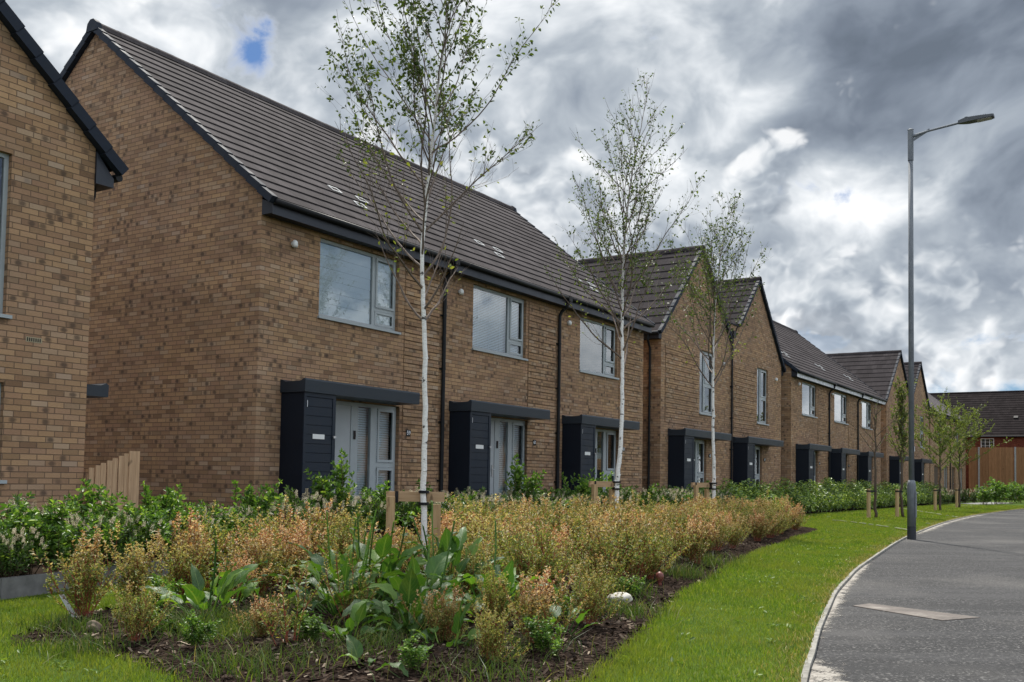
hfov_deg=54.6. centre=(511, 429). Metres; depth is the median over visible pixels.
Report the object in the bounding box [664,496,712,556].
orange shrub
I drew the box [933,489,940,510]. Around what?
tree stake
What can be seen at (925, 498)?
hedge bush
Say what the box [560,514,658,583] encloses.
orange shrub
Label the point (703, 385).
window
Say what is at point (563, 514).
orange shrub
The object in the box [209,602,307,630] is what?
grass tuft
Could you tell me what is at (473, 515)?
orange shrub
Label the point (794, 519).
orange shrub
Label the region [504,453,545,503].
leafy shrub
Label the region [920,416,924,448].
window
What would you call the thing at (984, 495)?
leafy shrub
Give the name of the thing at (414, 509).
flowering shrub
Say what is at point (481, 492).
flowering shrub
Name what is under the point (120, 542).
flowering shrub
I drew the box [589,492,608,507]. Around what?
flowering shrub
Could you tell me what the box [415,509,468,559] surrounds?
orange shrub
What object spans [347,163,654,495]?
terraced house
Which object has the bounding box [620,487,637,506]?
flowering shrub
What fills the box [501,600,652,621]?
grass tuft
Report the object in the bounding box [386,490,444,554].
tree stake
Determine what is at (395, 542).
orange shrub
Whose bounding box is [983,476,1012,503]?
leafy shrub
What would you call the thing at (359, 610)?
dock plant
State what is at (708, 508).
orange shrub
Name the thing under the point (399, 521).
leafy shrub
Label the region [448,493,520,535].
orange shrub
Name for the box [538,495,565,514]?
flowering shrub
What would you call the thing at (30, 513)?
leafy shrub
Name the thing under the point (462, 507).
orange shrub
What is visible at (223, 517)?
leafy shrub
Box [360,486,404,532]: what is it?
flowering shrub
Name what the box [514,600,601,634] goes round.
dock plant
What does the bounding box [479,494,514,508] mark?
flowering shrub
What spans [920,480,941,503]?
hedge bush
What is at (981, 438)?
window
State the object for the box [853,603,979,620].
road marking
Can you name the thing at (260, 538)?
orange shrub
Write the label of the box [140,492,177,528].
leafy shrub
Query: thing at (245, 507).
flowering shrub
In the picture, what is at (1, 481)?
window
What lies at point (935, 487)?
hedge bush
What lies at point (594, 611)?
orange shrub
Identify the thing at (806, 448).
terraced house
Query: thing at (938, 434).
young tree
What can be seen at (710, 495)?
flowering shrub
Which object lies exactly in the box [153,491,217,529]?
leafy shrub
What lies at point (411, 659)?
weed
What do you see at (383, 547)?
dock plant
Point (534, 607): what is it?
orange shrub
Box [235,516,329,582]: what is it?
orange shrub
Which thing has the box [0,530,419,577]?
planting strip
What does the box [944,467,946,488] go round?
window
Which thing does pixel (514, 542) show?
orange shrub
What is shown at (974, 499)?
flowering shrub
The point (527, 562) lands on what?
orange shrub
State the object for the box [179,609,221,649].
weed
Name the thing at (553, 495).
flowering shrub
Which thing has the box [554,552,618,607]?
orange shrub
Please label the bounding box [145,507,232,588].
orange shrub
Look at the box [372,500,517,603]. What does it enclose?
dock plant
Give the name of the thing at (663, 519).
orange shrub
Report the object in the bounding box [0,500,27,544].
leafy shrub
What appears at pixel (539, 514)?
orange shrub
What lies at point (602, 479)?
leafy shrub
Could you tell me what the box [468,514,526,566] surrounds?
orange shrub
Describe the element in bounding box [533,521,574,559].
orange shrub
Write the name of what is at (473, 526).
orange shrub
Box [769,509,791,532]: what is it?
orange shrub
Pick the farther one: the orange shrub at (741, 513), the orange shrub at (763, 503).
the orange shrub at (763, 503)
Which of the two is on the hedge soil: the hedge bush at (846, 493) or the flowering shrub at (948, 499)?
the hedge bush at (846, 493)
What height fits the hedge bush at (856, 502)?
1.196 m
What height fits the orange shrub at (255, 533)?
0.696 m
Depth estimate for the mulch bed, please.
5.79 m
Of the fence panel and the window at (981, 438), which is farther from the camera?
the window at (981, 438)
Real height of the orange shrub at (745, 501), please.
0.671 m
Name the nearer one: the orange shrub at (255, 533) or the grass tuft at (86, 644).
the grass tuft at (86, 644)
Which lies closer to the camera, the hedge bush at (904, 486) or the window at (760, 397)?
the window at (760, 397)
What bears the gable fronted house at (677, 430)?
on the ground
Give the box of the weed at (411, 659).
[398,633,431,669]
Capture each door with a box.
[334,404,350,492]
[490,420,494,495]
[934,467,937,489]
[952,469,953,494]
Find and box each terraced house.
[60,18,459,521]
[262,106,572,508]
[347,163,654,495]
[773,320,886,506]
[774,325,864,508]
[778,339,836,510]
[927,392,969,500]
[929,399,954,501]
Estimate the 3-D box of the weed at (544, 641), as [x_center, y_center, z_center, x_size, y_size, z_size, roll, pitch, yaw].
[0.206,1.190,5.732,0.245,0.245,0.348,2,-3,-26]
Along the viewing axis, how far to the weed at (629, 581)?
8.78 m
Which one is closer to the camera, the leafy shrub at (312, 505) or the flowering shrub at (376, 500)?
the leafy shrub at (312, 505)
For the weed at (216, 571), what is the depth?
7.96 m
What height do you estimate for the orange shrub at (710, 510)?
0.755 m
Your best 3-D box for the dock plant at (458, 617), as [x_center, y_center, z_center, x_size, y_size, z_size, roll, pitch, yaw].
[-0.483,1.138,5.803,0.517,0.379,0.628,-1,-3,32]
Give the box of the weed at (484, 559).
[446,551,503,588]
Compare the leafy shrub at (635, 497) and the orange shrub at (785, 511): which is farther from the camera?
the leafy shrub at (635, 497)
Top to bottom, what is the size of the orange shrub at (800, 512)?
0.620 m
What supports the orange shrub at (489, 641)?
on the mulch bed
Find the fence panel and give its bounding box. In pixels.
[85,451,139,515]
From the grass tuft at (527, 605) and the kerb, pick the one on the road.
the kerb
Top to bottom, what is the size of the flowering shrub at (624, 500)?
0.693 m
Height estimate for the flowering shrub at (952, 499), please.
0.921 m
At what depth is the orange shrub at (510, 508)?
12.82 m
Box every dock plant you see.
[139,539,267,617]
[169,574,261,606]
[259,509,405,620]
[288,510,379,594]
[290,599,394,640]
[299,514,452,602]
[336,633,407,676]
[338,518,480,625]
[359,567,475,635]
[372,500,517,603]
[409,593,481,654]
[431,519,558,618]
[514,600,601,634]
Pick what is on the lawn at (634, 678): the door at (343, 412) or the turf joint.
the turf joint
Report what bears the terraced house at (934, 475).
on the ground
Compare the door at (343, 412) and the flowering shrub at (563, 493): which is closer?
the door at (343, 412)
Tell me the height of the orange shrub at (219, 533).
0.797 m
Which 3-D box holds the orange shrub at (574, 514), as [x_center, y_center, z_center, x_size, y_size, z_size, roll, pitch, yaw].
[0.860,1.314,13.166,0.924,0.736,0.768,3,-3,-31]
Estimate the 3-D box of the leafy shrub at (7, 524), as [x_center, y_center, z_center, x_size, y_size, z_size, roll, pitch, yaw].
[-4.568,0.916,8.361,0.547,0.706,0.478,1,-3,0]
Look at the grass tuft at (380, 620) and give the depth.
6.67 m
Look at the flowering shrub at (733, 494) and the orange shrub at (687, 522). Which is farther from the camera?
the flowering shrub at (733, 494)
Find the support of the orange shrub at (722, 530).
on the mulch bed
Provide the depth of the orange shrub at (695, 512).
15.27 m
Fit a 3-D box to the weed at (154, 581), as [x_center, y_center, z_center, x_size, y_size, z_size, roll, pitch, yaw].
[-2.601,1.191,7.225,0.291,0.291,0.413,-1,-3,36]
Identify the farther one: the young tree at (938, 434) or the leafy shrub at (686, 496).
the young tree at (938, 434)
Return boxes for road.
[808,509,1023,681]
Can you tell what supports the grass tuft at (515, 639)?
on the mulch bed
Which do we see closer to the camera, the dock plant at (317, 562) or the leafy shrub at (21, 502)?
the dock plant at (317, 562)
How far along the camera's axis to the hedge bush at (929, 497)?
52.27 m
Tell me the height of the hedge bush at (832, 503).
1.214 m
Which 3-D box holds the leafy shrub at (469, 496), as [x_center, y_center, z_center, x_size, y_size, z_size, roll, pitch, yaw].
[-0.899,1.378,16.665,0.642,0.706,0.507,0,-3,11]
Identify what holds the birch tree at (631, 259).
on the mulch bed
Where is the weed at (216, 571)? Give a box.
[209,559,229,595]
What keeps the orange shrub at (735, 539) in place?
on the mulch bed
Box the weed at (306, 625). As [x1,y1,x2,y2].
[291,610,323,639]
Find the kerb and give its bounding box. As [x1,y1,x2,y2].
[801,509,1022,681]
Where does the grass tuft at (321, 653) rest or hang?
on the mulch bed
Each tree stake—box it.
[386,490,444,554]
[589,481,620,509]
[691,482,716,501]
[866,489,875,517]
[895,489,902,516]
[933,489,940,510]
[955,488,959,506]
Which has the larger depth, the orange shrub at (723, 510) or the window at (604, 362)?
the window at (604, 362)
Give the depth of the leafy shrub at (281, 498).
13.23 m
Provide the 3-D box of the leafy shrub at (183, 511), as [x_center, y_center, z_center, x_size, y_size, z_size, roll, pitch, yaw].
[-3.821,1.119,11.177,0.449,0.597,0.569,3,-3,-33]
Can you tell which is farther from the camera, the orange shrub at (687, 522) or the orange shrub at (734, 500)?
the orange shrub at (734, 500)
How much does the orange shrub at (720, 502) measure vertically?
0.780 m
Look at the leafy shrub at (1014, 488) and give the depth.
61.62 m
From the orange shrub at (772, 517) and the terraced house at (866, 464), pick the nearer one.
the orange shrub at (772, 517)
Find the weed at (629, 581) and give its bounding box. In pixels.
[618,574,645,595]
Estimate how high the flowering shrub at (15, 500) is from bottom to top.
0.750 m
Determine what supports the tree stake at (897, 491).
on the lawn at (634, 678)
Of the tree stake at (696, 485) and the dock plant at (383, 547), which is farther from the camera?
the tree stake at (696, 485)
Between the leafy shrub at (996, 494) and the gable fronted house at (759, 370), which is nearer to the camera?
the gable fronted house at (759, 370)
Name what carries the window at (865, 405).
in the terraced house at (866, 464)
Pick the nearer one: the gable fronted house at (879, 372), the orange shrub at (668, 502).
the orange shrub at (668, 502)
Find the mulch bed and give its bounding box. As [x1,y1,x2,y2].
[14,526,817,681]
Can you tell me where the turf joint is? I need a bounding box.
[837,520,906,529]
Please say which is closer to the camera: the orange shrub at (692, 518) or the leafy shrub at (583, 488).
the orange shrub at (692, 518)
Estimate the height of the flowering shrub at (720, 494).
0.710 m
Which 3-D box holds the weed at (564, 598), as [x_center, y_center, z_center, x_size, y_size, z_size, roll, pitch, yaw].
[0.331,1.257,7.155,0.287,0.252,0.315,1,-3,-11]
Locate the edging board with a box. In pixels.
[0,534,428,599]
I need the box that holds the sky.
[5,0,1023,392]
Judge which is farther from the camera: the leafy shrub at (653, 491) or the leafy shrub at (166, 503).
the leafy shrub at (653, 491)
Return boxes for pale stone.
[607,592,632,604]
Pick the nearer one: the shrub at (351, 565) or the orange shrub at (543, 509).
the shrub at (351, 565)
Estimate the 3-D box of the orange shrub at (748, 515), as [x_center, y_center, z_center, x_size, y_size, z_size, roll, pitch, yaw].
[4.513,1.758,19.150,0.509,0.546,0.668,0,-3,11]
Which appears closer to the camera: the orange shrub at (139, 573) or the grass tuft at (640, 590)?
the orange shrub at (139, 573)
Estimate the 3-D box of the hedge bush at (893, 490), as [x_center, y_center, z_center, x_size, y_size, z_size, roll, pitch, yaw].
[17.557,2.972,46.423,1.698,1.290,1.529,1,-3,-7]
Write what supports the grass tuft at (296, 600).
on the mulch bed
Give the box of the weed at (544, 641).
[523,615,565,655]
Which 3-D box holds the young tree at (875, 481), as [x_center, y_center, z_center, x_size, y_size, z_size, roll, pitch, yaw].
[11.462,0.822,30.952,2.004,3.939,1.288,3,-4,-40]
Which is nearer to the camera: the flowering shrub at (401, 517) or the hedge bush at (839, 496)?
the flowering shrub at (401, 517)
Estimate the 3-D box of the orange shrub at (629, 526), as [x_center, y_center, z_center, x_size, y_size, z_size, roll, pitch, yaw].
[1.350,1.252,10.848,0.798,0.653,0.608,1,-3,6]
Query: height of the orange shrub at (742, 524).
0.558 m
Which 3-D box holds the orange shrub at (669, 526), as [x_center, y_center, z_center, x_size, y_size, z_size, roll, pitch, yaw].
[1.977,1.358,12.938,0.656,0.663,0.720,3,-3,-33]
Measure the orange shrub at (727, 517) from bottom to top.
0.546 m
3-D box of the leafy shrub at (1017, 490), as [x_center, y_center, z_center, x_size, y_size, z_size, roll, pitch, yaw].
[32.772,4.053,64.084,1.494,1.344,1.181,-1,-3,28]
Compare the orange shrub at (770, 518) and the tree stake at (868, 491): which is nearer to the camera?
the orange shrub at (770, 518)
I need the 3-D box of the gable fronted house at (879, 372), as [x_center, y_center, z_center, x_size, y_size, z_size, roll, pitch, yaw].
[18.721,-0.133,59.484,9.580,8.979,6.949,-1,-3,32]
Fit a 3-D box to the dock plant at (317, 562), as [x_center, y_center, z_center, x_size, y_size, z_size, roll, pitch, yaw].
[-1.222,1.000,7.208,1.057,0.892,0.881,-1,-3,32]
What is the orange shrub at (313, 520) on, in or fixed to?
on the mulch bed
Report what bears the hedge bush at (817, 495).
on the hedge soil
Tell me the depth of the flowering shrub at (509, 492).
19.02 m
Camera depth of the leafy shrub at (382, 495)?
14.85 m
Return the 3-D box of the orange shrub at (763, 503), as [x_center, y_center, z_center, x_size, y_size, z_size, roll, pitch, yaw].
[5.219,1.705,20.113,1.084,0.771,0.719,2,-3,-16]
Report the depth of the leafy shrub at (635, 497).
22.65 m
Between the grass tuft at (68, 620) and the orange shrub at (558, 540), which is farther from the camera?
the orange shrub at (558, 540)
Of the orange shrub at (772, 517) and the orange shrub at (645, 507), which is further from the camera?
the orange shrub at (772, 517)
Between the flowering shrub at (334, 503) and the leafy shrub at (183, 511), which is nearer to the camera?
the leafy shrub at (183, 511)
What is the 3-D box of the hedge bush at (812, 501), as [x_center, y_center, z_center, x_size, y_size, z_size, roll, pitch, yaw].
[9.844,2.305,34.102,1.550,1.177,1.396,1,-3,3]
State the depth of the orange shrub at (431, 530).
11.43 m
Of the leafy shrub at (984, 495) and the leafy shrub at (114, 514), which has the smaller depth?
the leafy shrub at (114, 514)
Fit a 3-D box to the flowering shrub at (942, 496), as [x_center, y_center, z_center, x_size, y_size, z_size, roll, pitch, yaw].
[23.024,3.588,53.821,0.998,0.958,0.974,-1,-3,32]
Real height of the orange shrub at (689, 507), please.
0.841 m
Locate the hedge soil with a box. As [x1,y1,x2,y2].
[797,503,938,513]
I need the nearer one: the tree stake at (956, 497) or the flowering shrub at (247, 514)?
the flowering shrub at (247, 514)
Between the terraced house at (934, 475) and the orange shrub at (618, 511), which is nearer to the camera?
the orange shrub at (618, 511)
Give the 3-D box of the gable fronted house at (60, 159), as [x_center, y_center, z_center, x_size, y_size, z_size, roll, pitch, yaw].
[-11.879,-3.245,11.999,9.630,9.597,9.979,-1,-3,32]
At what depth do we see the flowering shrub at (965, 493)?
59.41 m
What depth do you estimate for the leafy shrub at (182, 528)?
10.73 m
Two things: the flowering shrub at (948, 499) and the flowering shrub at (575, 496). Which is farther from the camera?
the flowering shrub at (948, 499)
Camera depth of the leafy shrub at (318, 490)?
14.95 m
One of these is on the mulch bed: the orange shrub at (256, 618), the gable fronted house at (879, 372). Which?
the orange shrub at (256, 618)
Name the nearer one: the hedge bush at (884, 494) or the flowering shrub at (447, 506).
the flowering shrub at (447, 506)
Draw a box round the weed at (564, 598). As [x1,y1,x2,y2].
[545,587,575,617]
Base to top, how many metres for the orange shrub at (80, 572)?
0.631 m
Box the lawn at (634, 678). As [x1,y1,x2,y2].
[0,500,1023,681]
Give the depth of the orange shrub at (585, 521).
12.45 m
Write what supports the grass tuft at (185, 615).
on the mulch bed
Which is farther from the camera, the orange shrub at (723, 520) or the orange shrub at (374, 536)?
the orange shrub at (723, 520)
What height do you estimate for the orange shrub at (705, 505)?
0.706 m
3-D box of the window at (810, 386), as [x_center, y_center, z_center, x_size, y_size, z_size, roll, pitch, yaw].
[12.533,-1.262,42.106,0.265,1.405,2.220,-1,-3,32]
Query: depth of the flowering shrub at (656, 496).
23.13 m
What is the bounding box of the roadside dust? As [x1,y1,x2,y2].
[808,513,993,681]
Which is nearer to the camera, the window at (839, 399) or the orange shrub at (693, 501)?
the orange shrub at (693, 501)
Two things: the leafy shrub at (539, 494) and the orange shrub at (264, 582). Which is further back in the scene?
the leafy shrub at (539, 494)
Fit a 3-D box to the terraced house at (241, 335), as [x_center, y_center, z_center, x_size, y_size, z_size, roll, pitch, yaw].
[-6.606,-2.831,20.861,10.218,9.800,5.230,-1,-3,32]
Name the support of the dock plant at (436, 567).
on the mulch bed
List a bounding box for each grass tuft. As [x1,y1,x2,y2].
[0,608,125,639]
[7,626,166,663]
[115,597,310,641]
[137,636,346,681]
[140,611,326,650]
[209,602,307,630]
[212,629,417,681]
[227,588,336,614]
[291,615,442,652]
[326,596,468,633]
[351,638,600,681]
[415,619,619,666]
[466,592,585,619]
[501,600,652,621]
[567,574,669,599]
[573,592,697,626]
[656,560,727,580]
[668,550,750,567]
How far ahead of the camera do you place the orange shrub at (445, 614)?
6.03 m
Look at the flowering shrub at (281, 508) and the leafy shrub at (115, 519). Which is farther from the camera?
the flowering shrub at (281, 508)
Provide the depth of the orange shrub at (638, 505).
15.77 m
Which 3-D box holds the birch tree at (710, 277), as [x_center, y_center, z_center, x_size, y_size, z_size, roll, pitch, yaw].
[4.388,-1.587,22.295,2.810,7.736,3.263,2,-3,-19]
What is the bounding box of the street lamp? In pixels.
[907,113,994,539]
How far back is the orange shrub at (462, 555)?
9.41 m
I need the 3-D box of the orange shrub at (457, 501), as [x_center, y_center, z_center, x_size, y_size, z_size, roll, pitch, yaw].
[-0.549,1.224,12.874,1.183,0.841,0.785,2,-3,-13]
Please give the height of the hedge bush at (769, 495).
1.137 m
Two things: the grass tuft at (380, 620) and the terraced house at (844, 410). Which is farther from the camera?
the terraced house at (844, 410)
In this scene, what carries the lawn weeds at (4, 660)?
on the lawn at (634, 678)
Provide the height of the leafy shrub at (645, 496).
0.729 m
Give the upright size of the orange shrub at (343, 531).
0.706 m
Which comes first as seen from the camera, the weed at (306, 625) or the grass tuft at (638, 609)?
the weed at (306, 625)
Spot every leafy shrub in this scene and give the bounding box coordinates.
[0,499,71,574]
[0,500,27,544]
[0,515,13,545]
[2,491,45,528]
[12,493,92,572]
[44,477,122,562]
[73,511,125,564]
[79,502,135,535]
[102,494,167,561]
[104,506,140,558]
[126,508,180,560]
[140,480,184,553]
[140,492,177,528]
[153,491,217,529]
[160,505,196,553]
[164,505,211,551]
[185,499,219,521]
[197,498,243,549]
[230,478,281,515]
[242,514,271,542]
[255,493,290,522]
[278,494,316,529]
[304,447,356,524]
[311,475,346,506]
[359,480,420,536]
[395,501,412,533]
[402,478,432,527]
[442,491,477,515]
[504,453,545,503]
[513,471,544,501]
[546,487,569,503]
[546,497,576,512]
[561,469,595,499]
[582,467,612,498]
[621,487,653,511]
[638,490,648,499]
[647,482,665,508]
[672,487,692,502]
[684,480,709,495]
[975,484,995,503]
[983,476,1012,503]
[986,479,1012,503]
[1006,479,1023,503]
[1008,484,1023,502]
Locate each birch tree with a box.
[315,0,559,568]
[543,69,706,508]
[642,189,771,500]
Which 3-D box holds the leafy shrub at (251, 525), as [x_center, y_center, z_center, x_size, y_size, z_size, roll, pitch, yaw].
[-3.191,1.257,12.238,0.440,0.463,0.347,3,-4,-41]
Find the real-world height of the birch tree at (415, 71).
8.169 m
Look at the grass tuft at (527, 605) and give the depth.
7.25 m
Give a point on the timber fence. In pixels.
(1003, 464)
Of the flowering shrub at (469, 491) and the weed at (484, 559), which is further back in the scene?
the flowering shrub at (469, 491)
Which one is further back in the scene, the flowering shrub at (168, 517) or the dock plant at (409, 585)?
the flowering shrub at (168, 517)
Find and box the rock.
[86,620,102,632]
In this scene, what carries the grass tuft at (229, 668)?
on the mulch bed
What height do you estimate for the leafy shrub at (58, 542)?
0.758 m
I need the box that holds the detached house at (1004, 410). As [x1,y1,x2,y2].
[930,390,1023,499]
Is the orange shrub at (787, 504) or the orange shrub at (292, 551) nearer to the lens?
the orange shrub at (292, 551)
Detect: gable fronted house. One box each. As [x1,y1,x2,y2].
[0,0,128,518]
[578,245,735,494]
[697,276,785,493]
[826,350,908,488]
[904,362,934,485]
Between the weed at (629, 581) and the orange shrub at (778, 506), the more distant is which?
the orange shrub at (778, 506)
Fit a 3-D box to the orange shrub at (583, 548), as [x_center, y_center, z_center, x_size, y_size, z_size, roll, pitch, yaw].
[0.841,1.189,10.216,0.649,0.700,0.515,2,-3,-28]
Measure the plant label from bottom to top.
0.165 m
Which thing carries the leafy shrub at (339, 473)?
on the planting strip
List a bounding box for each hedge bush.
[716,478,753,505]
[726,478,768,505]
[740,480,779,505]
[755,481,792,507]
[774,477,809,514]
[786,480,819,513]
[796,481,829,512]
[803,479,838,511]
[819,477,849,510]
[820,477,853,510]
[829,482,861,509]
[838,480,866,509]
[846,479,873,507]
[857,480,890,506]
[857,481,883,508]
[871,484,891,505]
[877,482,894,506]
[878,481,906,506]
[889,485,906,506]
[900,484,921,505]
[904,480,928,503]
[905,482,926,503]
[915,481,937,503]
[916,484,933,504]
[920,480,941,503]
[923,482,946,502]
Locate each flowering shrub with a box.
[0,525,50,577]
[3,494,54,570]
[29,495,102,545]
[63,509,143,566]
[97,510,161,564]
[139,511,193,555]
[194,501,232,522]
[194,514,231,547]
[210,508,249,549]
[233,504,268,537]
[258,499,299,538]
[271,485,330,533]
[317,496,378,535]
[343,493,385,537]
[353,486,406,534]
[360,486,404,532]
[398,486,456,534]
[398,501,415,532]
[405,502,454,531]
[442,488,482,507]
[453,490,476,500]
[456,485,501,505]
[465,492,500,520]
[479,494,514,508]
[488,488,527,503]
[499,494,529,512]
[515,491,552,509]
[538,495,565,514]
[543,492,564,507]
[544,488,572,502]
[562,491,589,509]
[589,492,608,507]
[604,491,630,506]
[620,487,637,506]
[634,486,664,510]
[649,486,682,505]
[663,486,692,509]
[699,492,722,505]
[710,491,729,505]
[722,492,740,503]
[930,488,944,504]
[942,487,953,503]
[947,489,962,503]
[960,488,976,502]
[968,489,979,502]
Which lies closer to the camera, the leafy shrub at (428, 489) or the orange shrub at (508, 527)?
the orange shrub at (508, 527)
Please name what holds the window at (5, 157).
in the gable fronted house at (60, 159)
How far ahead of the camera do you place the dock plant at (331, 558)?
8.29 m
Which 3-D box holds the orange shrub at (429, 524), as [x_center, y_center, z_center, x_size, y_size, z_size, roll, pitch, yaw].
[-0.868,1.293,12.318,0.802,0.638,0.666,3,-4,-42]
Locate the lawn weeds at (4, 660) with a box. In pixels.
[0,523,905,676]
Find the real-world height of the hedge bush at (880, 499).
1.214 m
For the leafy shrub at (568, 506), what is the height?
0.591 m
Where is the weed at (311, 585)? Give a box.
[297,558,327,588]
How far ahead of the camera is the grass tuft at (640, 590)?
8.79 m
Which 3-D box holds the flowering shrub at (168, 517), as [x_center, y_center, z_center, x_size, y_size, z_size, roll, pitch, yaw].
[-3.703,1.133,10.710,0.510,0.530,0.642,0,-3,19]
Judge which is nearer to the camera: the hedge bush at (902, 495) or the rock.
the rock
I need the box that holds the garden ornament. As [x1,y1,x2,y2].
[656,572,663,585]
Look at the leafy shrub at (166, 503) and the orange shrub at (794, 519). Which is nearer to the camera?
the leafy shrub at (166, 503)
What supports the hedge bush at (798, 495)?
on the hedge soil
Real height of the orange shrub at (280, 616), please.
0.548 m
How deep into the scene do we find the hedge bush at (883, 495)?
43.24 m
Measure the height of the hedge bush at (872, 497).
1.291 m
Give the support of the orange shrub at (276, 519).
on the mulch bed
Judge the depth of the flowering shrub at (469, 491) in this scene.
17.65 m
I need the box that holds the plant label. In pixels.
[59,594,76,616]
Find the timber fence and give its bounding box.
[969,447,1023,498]
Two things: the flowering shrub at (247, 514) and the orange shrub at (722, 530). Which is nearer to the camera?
the flowering shrub at (247, 514)
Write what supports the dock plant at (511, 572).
on the mulch bed
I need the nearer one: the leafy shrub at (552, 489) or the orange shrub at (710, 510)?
the orange shrub at (710, 510)
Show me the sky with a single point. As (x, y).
(806, 109)
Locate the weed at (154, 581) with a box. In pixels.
[130,573,187,608]
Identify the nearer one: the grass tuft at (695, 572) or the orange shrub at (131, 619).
the orange shrub at (131, 619)
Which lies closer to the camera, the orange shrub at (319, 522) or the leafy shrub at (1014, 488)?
the orange shrub at (319, 522)
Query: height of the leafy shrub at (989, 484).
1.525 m
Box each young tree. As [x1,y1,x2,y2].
[847,392,900,517]
[886,376,927,516]
[904,386,980,510]
[917,393,1011,507]
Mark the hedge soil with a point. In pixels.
(835, 510)
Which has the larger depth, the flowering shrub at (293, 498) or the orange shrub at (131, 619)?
the flowering shrub at (293, 498)
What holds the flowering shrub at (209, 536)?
on the planting strip
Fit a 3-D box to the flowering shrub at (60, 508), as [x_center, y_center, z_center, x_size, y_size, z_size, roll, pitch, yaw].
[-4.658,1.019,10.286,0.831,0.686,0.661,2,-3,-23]
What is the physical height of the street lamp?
8.465 m
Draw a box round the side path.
[948,502,1004,505]
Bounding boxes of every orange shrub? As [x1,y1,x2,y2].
[30,526,135,615]
[101,521,170,604]
[110,579,176,640]
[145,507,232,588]
[150,525,213,600]
[175,500,242,587]
[208,530,291,594]
[213,511,283,569]
[216,550,273,598]
[223,524,296,593]
[231,494,299,577]
[231,591,293,636]
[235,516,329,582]
[249,555,323,643]
[262,520,337,584]
[266,498,345,562]
[273,506,323,573]
[293,509,380,562]
[307,492,374,563]
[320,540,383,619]
[341,524,418,576]
[342,521,427,582]
[394,526,419,547]
[395,513,428,565]
[397,583,469,641]
[404,524,468,575]
[413,512,457,538]
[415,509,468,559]
[416,518,466,541]
[427,492,512,525]
[444,536,503,594]
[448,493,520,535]
[449,493,509,555]
[454,525,501,575]
[455,500,514,531]
[456,511,491,540]
[463,528,519,571]
[463,548,537,626]
[467,500,532,571]
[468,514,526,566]
[471,594,532,661]
[482,493,551,529]
[483,515,592,598]
[489,497,542,534]
[490,498,536,520]
[491,526,550,572]
[497,565,588,642]
[503,497,555,526]
[505,521,566,555]
[506,511,571,545]
[511,499,577,533]
[512,492,599,555]
[531,525,593,579]
[531,536,576,593]
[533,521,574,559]
[547,507,580,527]
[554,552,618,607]
[556,502,587,527]
[557,564,633,624]
[558,494,593,512]
[560,509,593,558]
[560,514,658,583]
[561,512,617,572]
[569,494,627,526]
[571,510,625,551]
[575,496,612,526]
[577,495,661,533]
[581,506,664,583]
[604,514,668,565]
[608,492,658,522]
[609,510,689,559]
[617,514,696,572]
[618,491,638,511]
[622,500,695,561]
[625,494,653,516]
[631,492,663,516]
[634,527,679,579]
[641,509,688,553]
[661,499,688,512]
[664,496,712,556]
[665,493,704,518]
[665,512,719,563]
[668,504,709,527]
[670,502,710,551]
[671,499,725,520]
[676,494,706,510]
[687,499,719,513]
[693,504,727,529]
[695,499,717,523]
[695,517,725,550]
[696,509,743,550]
[702,495,746,512]
[714,495,746,510]
[715,496,748,522]
[715,511,740,541]
[716,503,737,522]
[718,510,752,536]
[722,495,762,528]
[723,519,755,547]
[734,500,756,520]
[736,508,755,534]
[741,508,778,536]
[745,508,787,537]
[746,509,780,540]
[748,496,792,522]
[761,489,795,528]
[761,501,787,534]
[767,498,804,529]
[769,497,794,524]
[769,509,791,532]
[778,494,799,524]
[785,501,810,527]
[787,510,803,529]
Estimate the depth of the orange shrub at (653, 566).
10.23 m
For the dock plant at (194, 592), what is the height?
0.587 m
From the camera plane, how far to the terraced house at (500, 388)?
22.65 m
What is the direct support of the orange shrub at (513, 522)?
on the mulch bed
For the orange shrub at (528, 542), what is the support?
on the mulch bed
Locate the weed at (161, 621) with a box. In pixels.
[141,604,176,632]
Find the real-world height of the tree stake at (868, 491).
0.980 m
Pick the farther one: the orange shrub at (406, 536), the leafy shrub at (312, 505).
the leafy shrub at (312, 505)
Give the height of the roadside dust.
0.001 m
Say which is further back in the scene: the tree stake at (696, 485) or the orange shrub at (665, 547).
the tree stake at (696, 485)
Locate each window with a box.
[0,152,11,318]
[0,383,6,483]
[317,238,400,334]
[472,285,527,360]
[579,317,618,379]
[699,351,715,416]
[757,368,768,425]
[802,382,817,417]
[834,392,848,424]
[862,401,872,429]
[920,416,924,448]
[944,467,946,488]
[960,468,961,487]
[981,438,993,446]
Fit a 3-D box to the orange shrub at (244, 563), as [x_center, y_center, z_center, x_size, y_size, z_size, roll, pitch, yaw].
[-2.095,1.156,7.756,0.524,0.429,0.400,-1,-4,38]
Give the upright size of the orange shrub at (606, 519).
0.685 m
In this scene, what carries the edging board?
on the lawn at (634, 678)
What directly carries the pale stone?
on the mulch bed
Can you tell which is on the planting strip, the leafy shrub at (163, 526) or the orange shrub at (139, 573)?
the leafy shrub at (163, 526)
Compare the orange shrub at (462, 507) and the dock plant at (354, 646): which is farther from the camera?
the orange shrub at (462, 507)

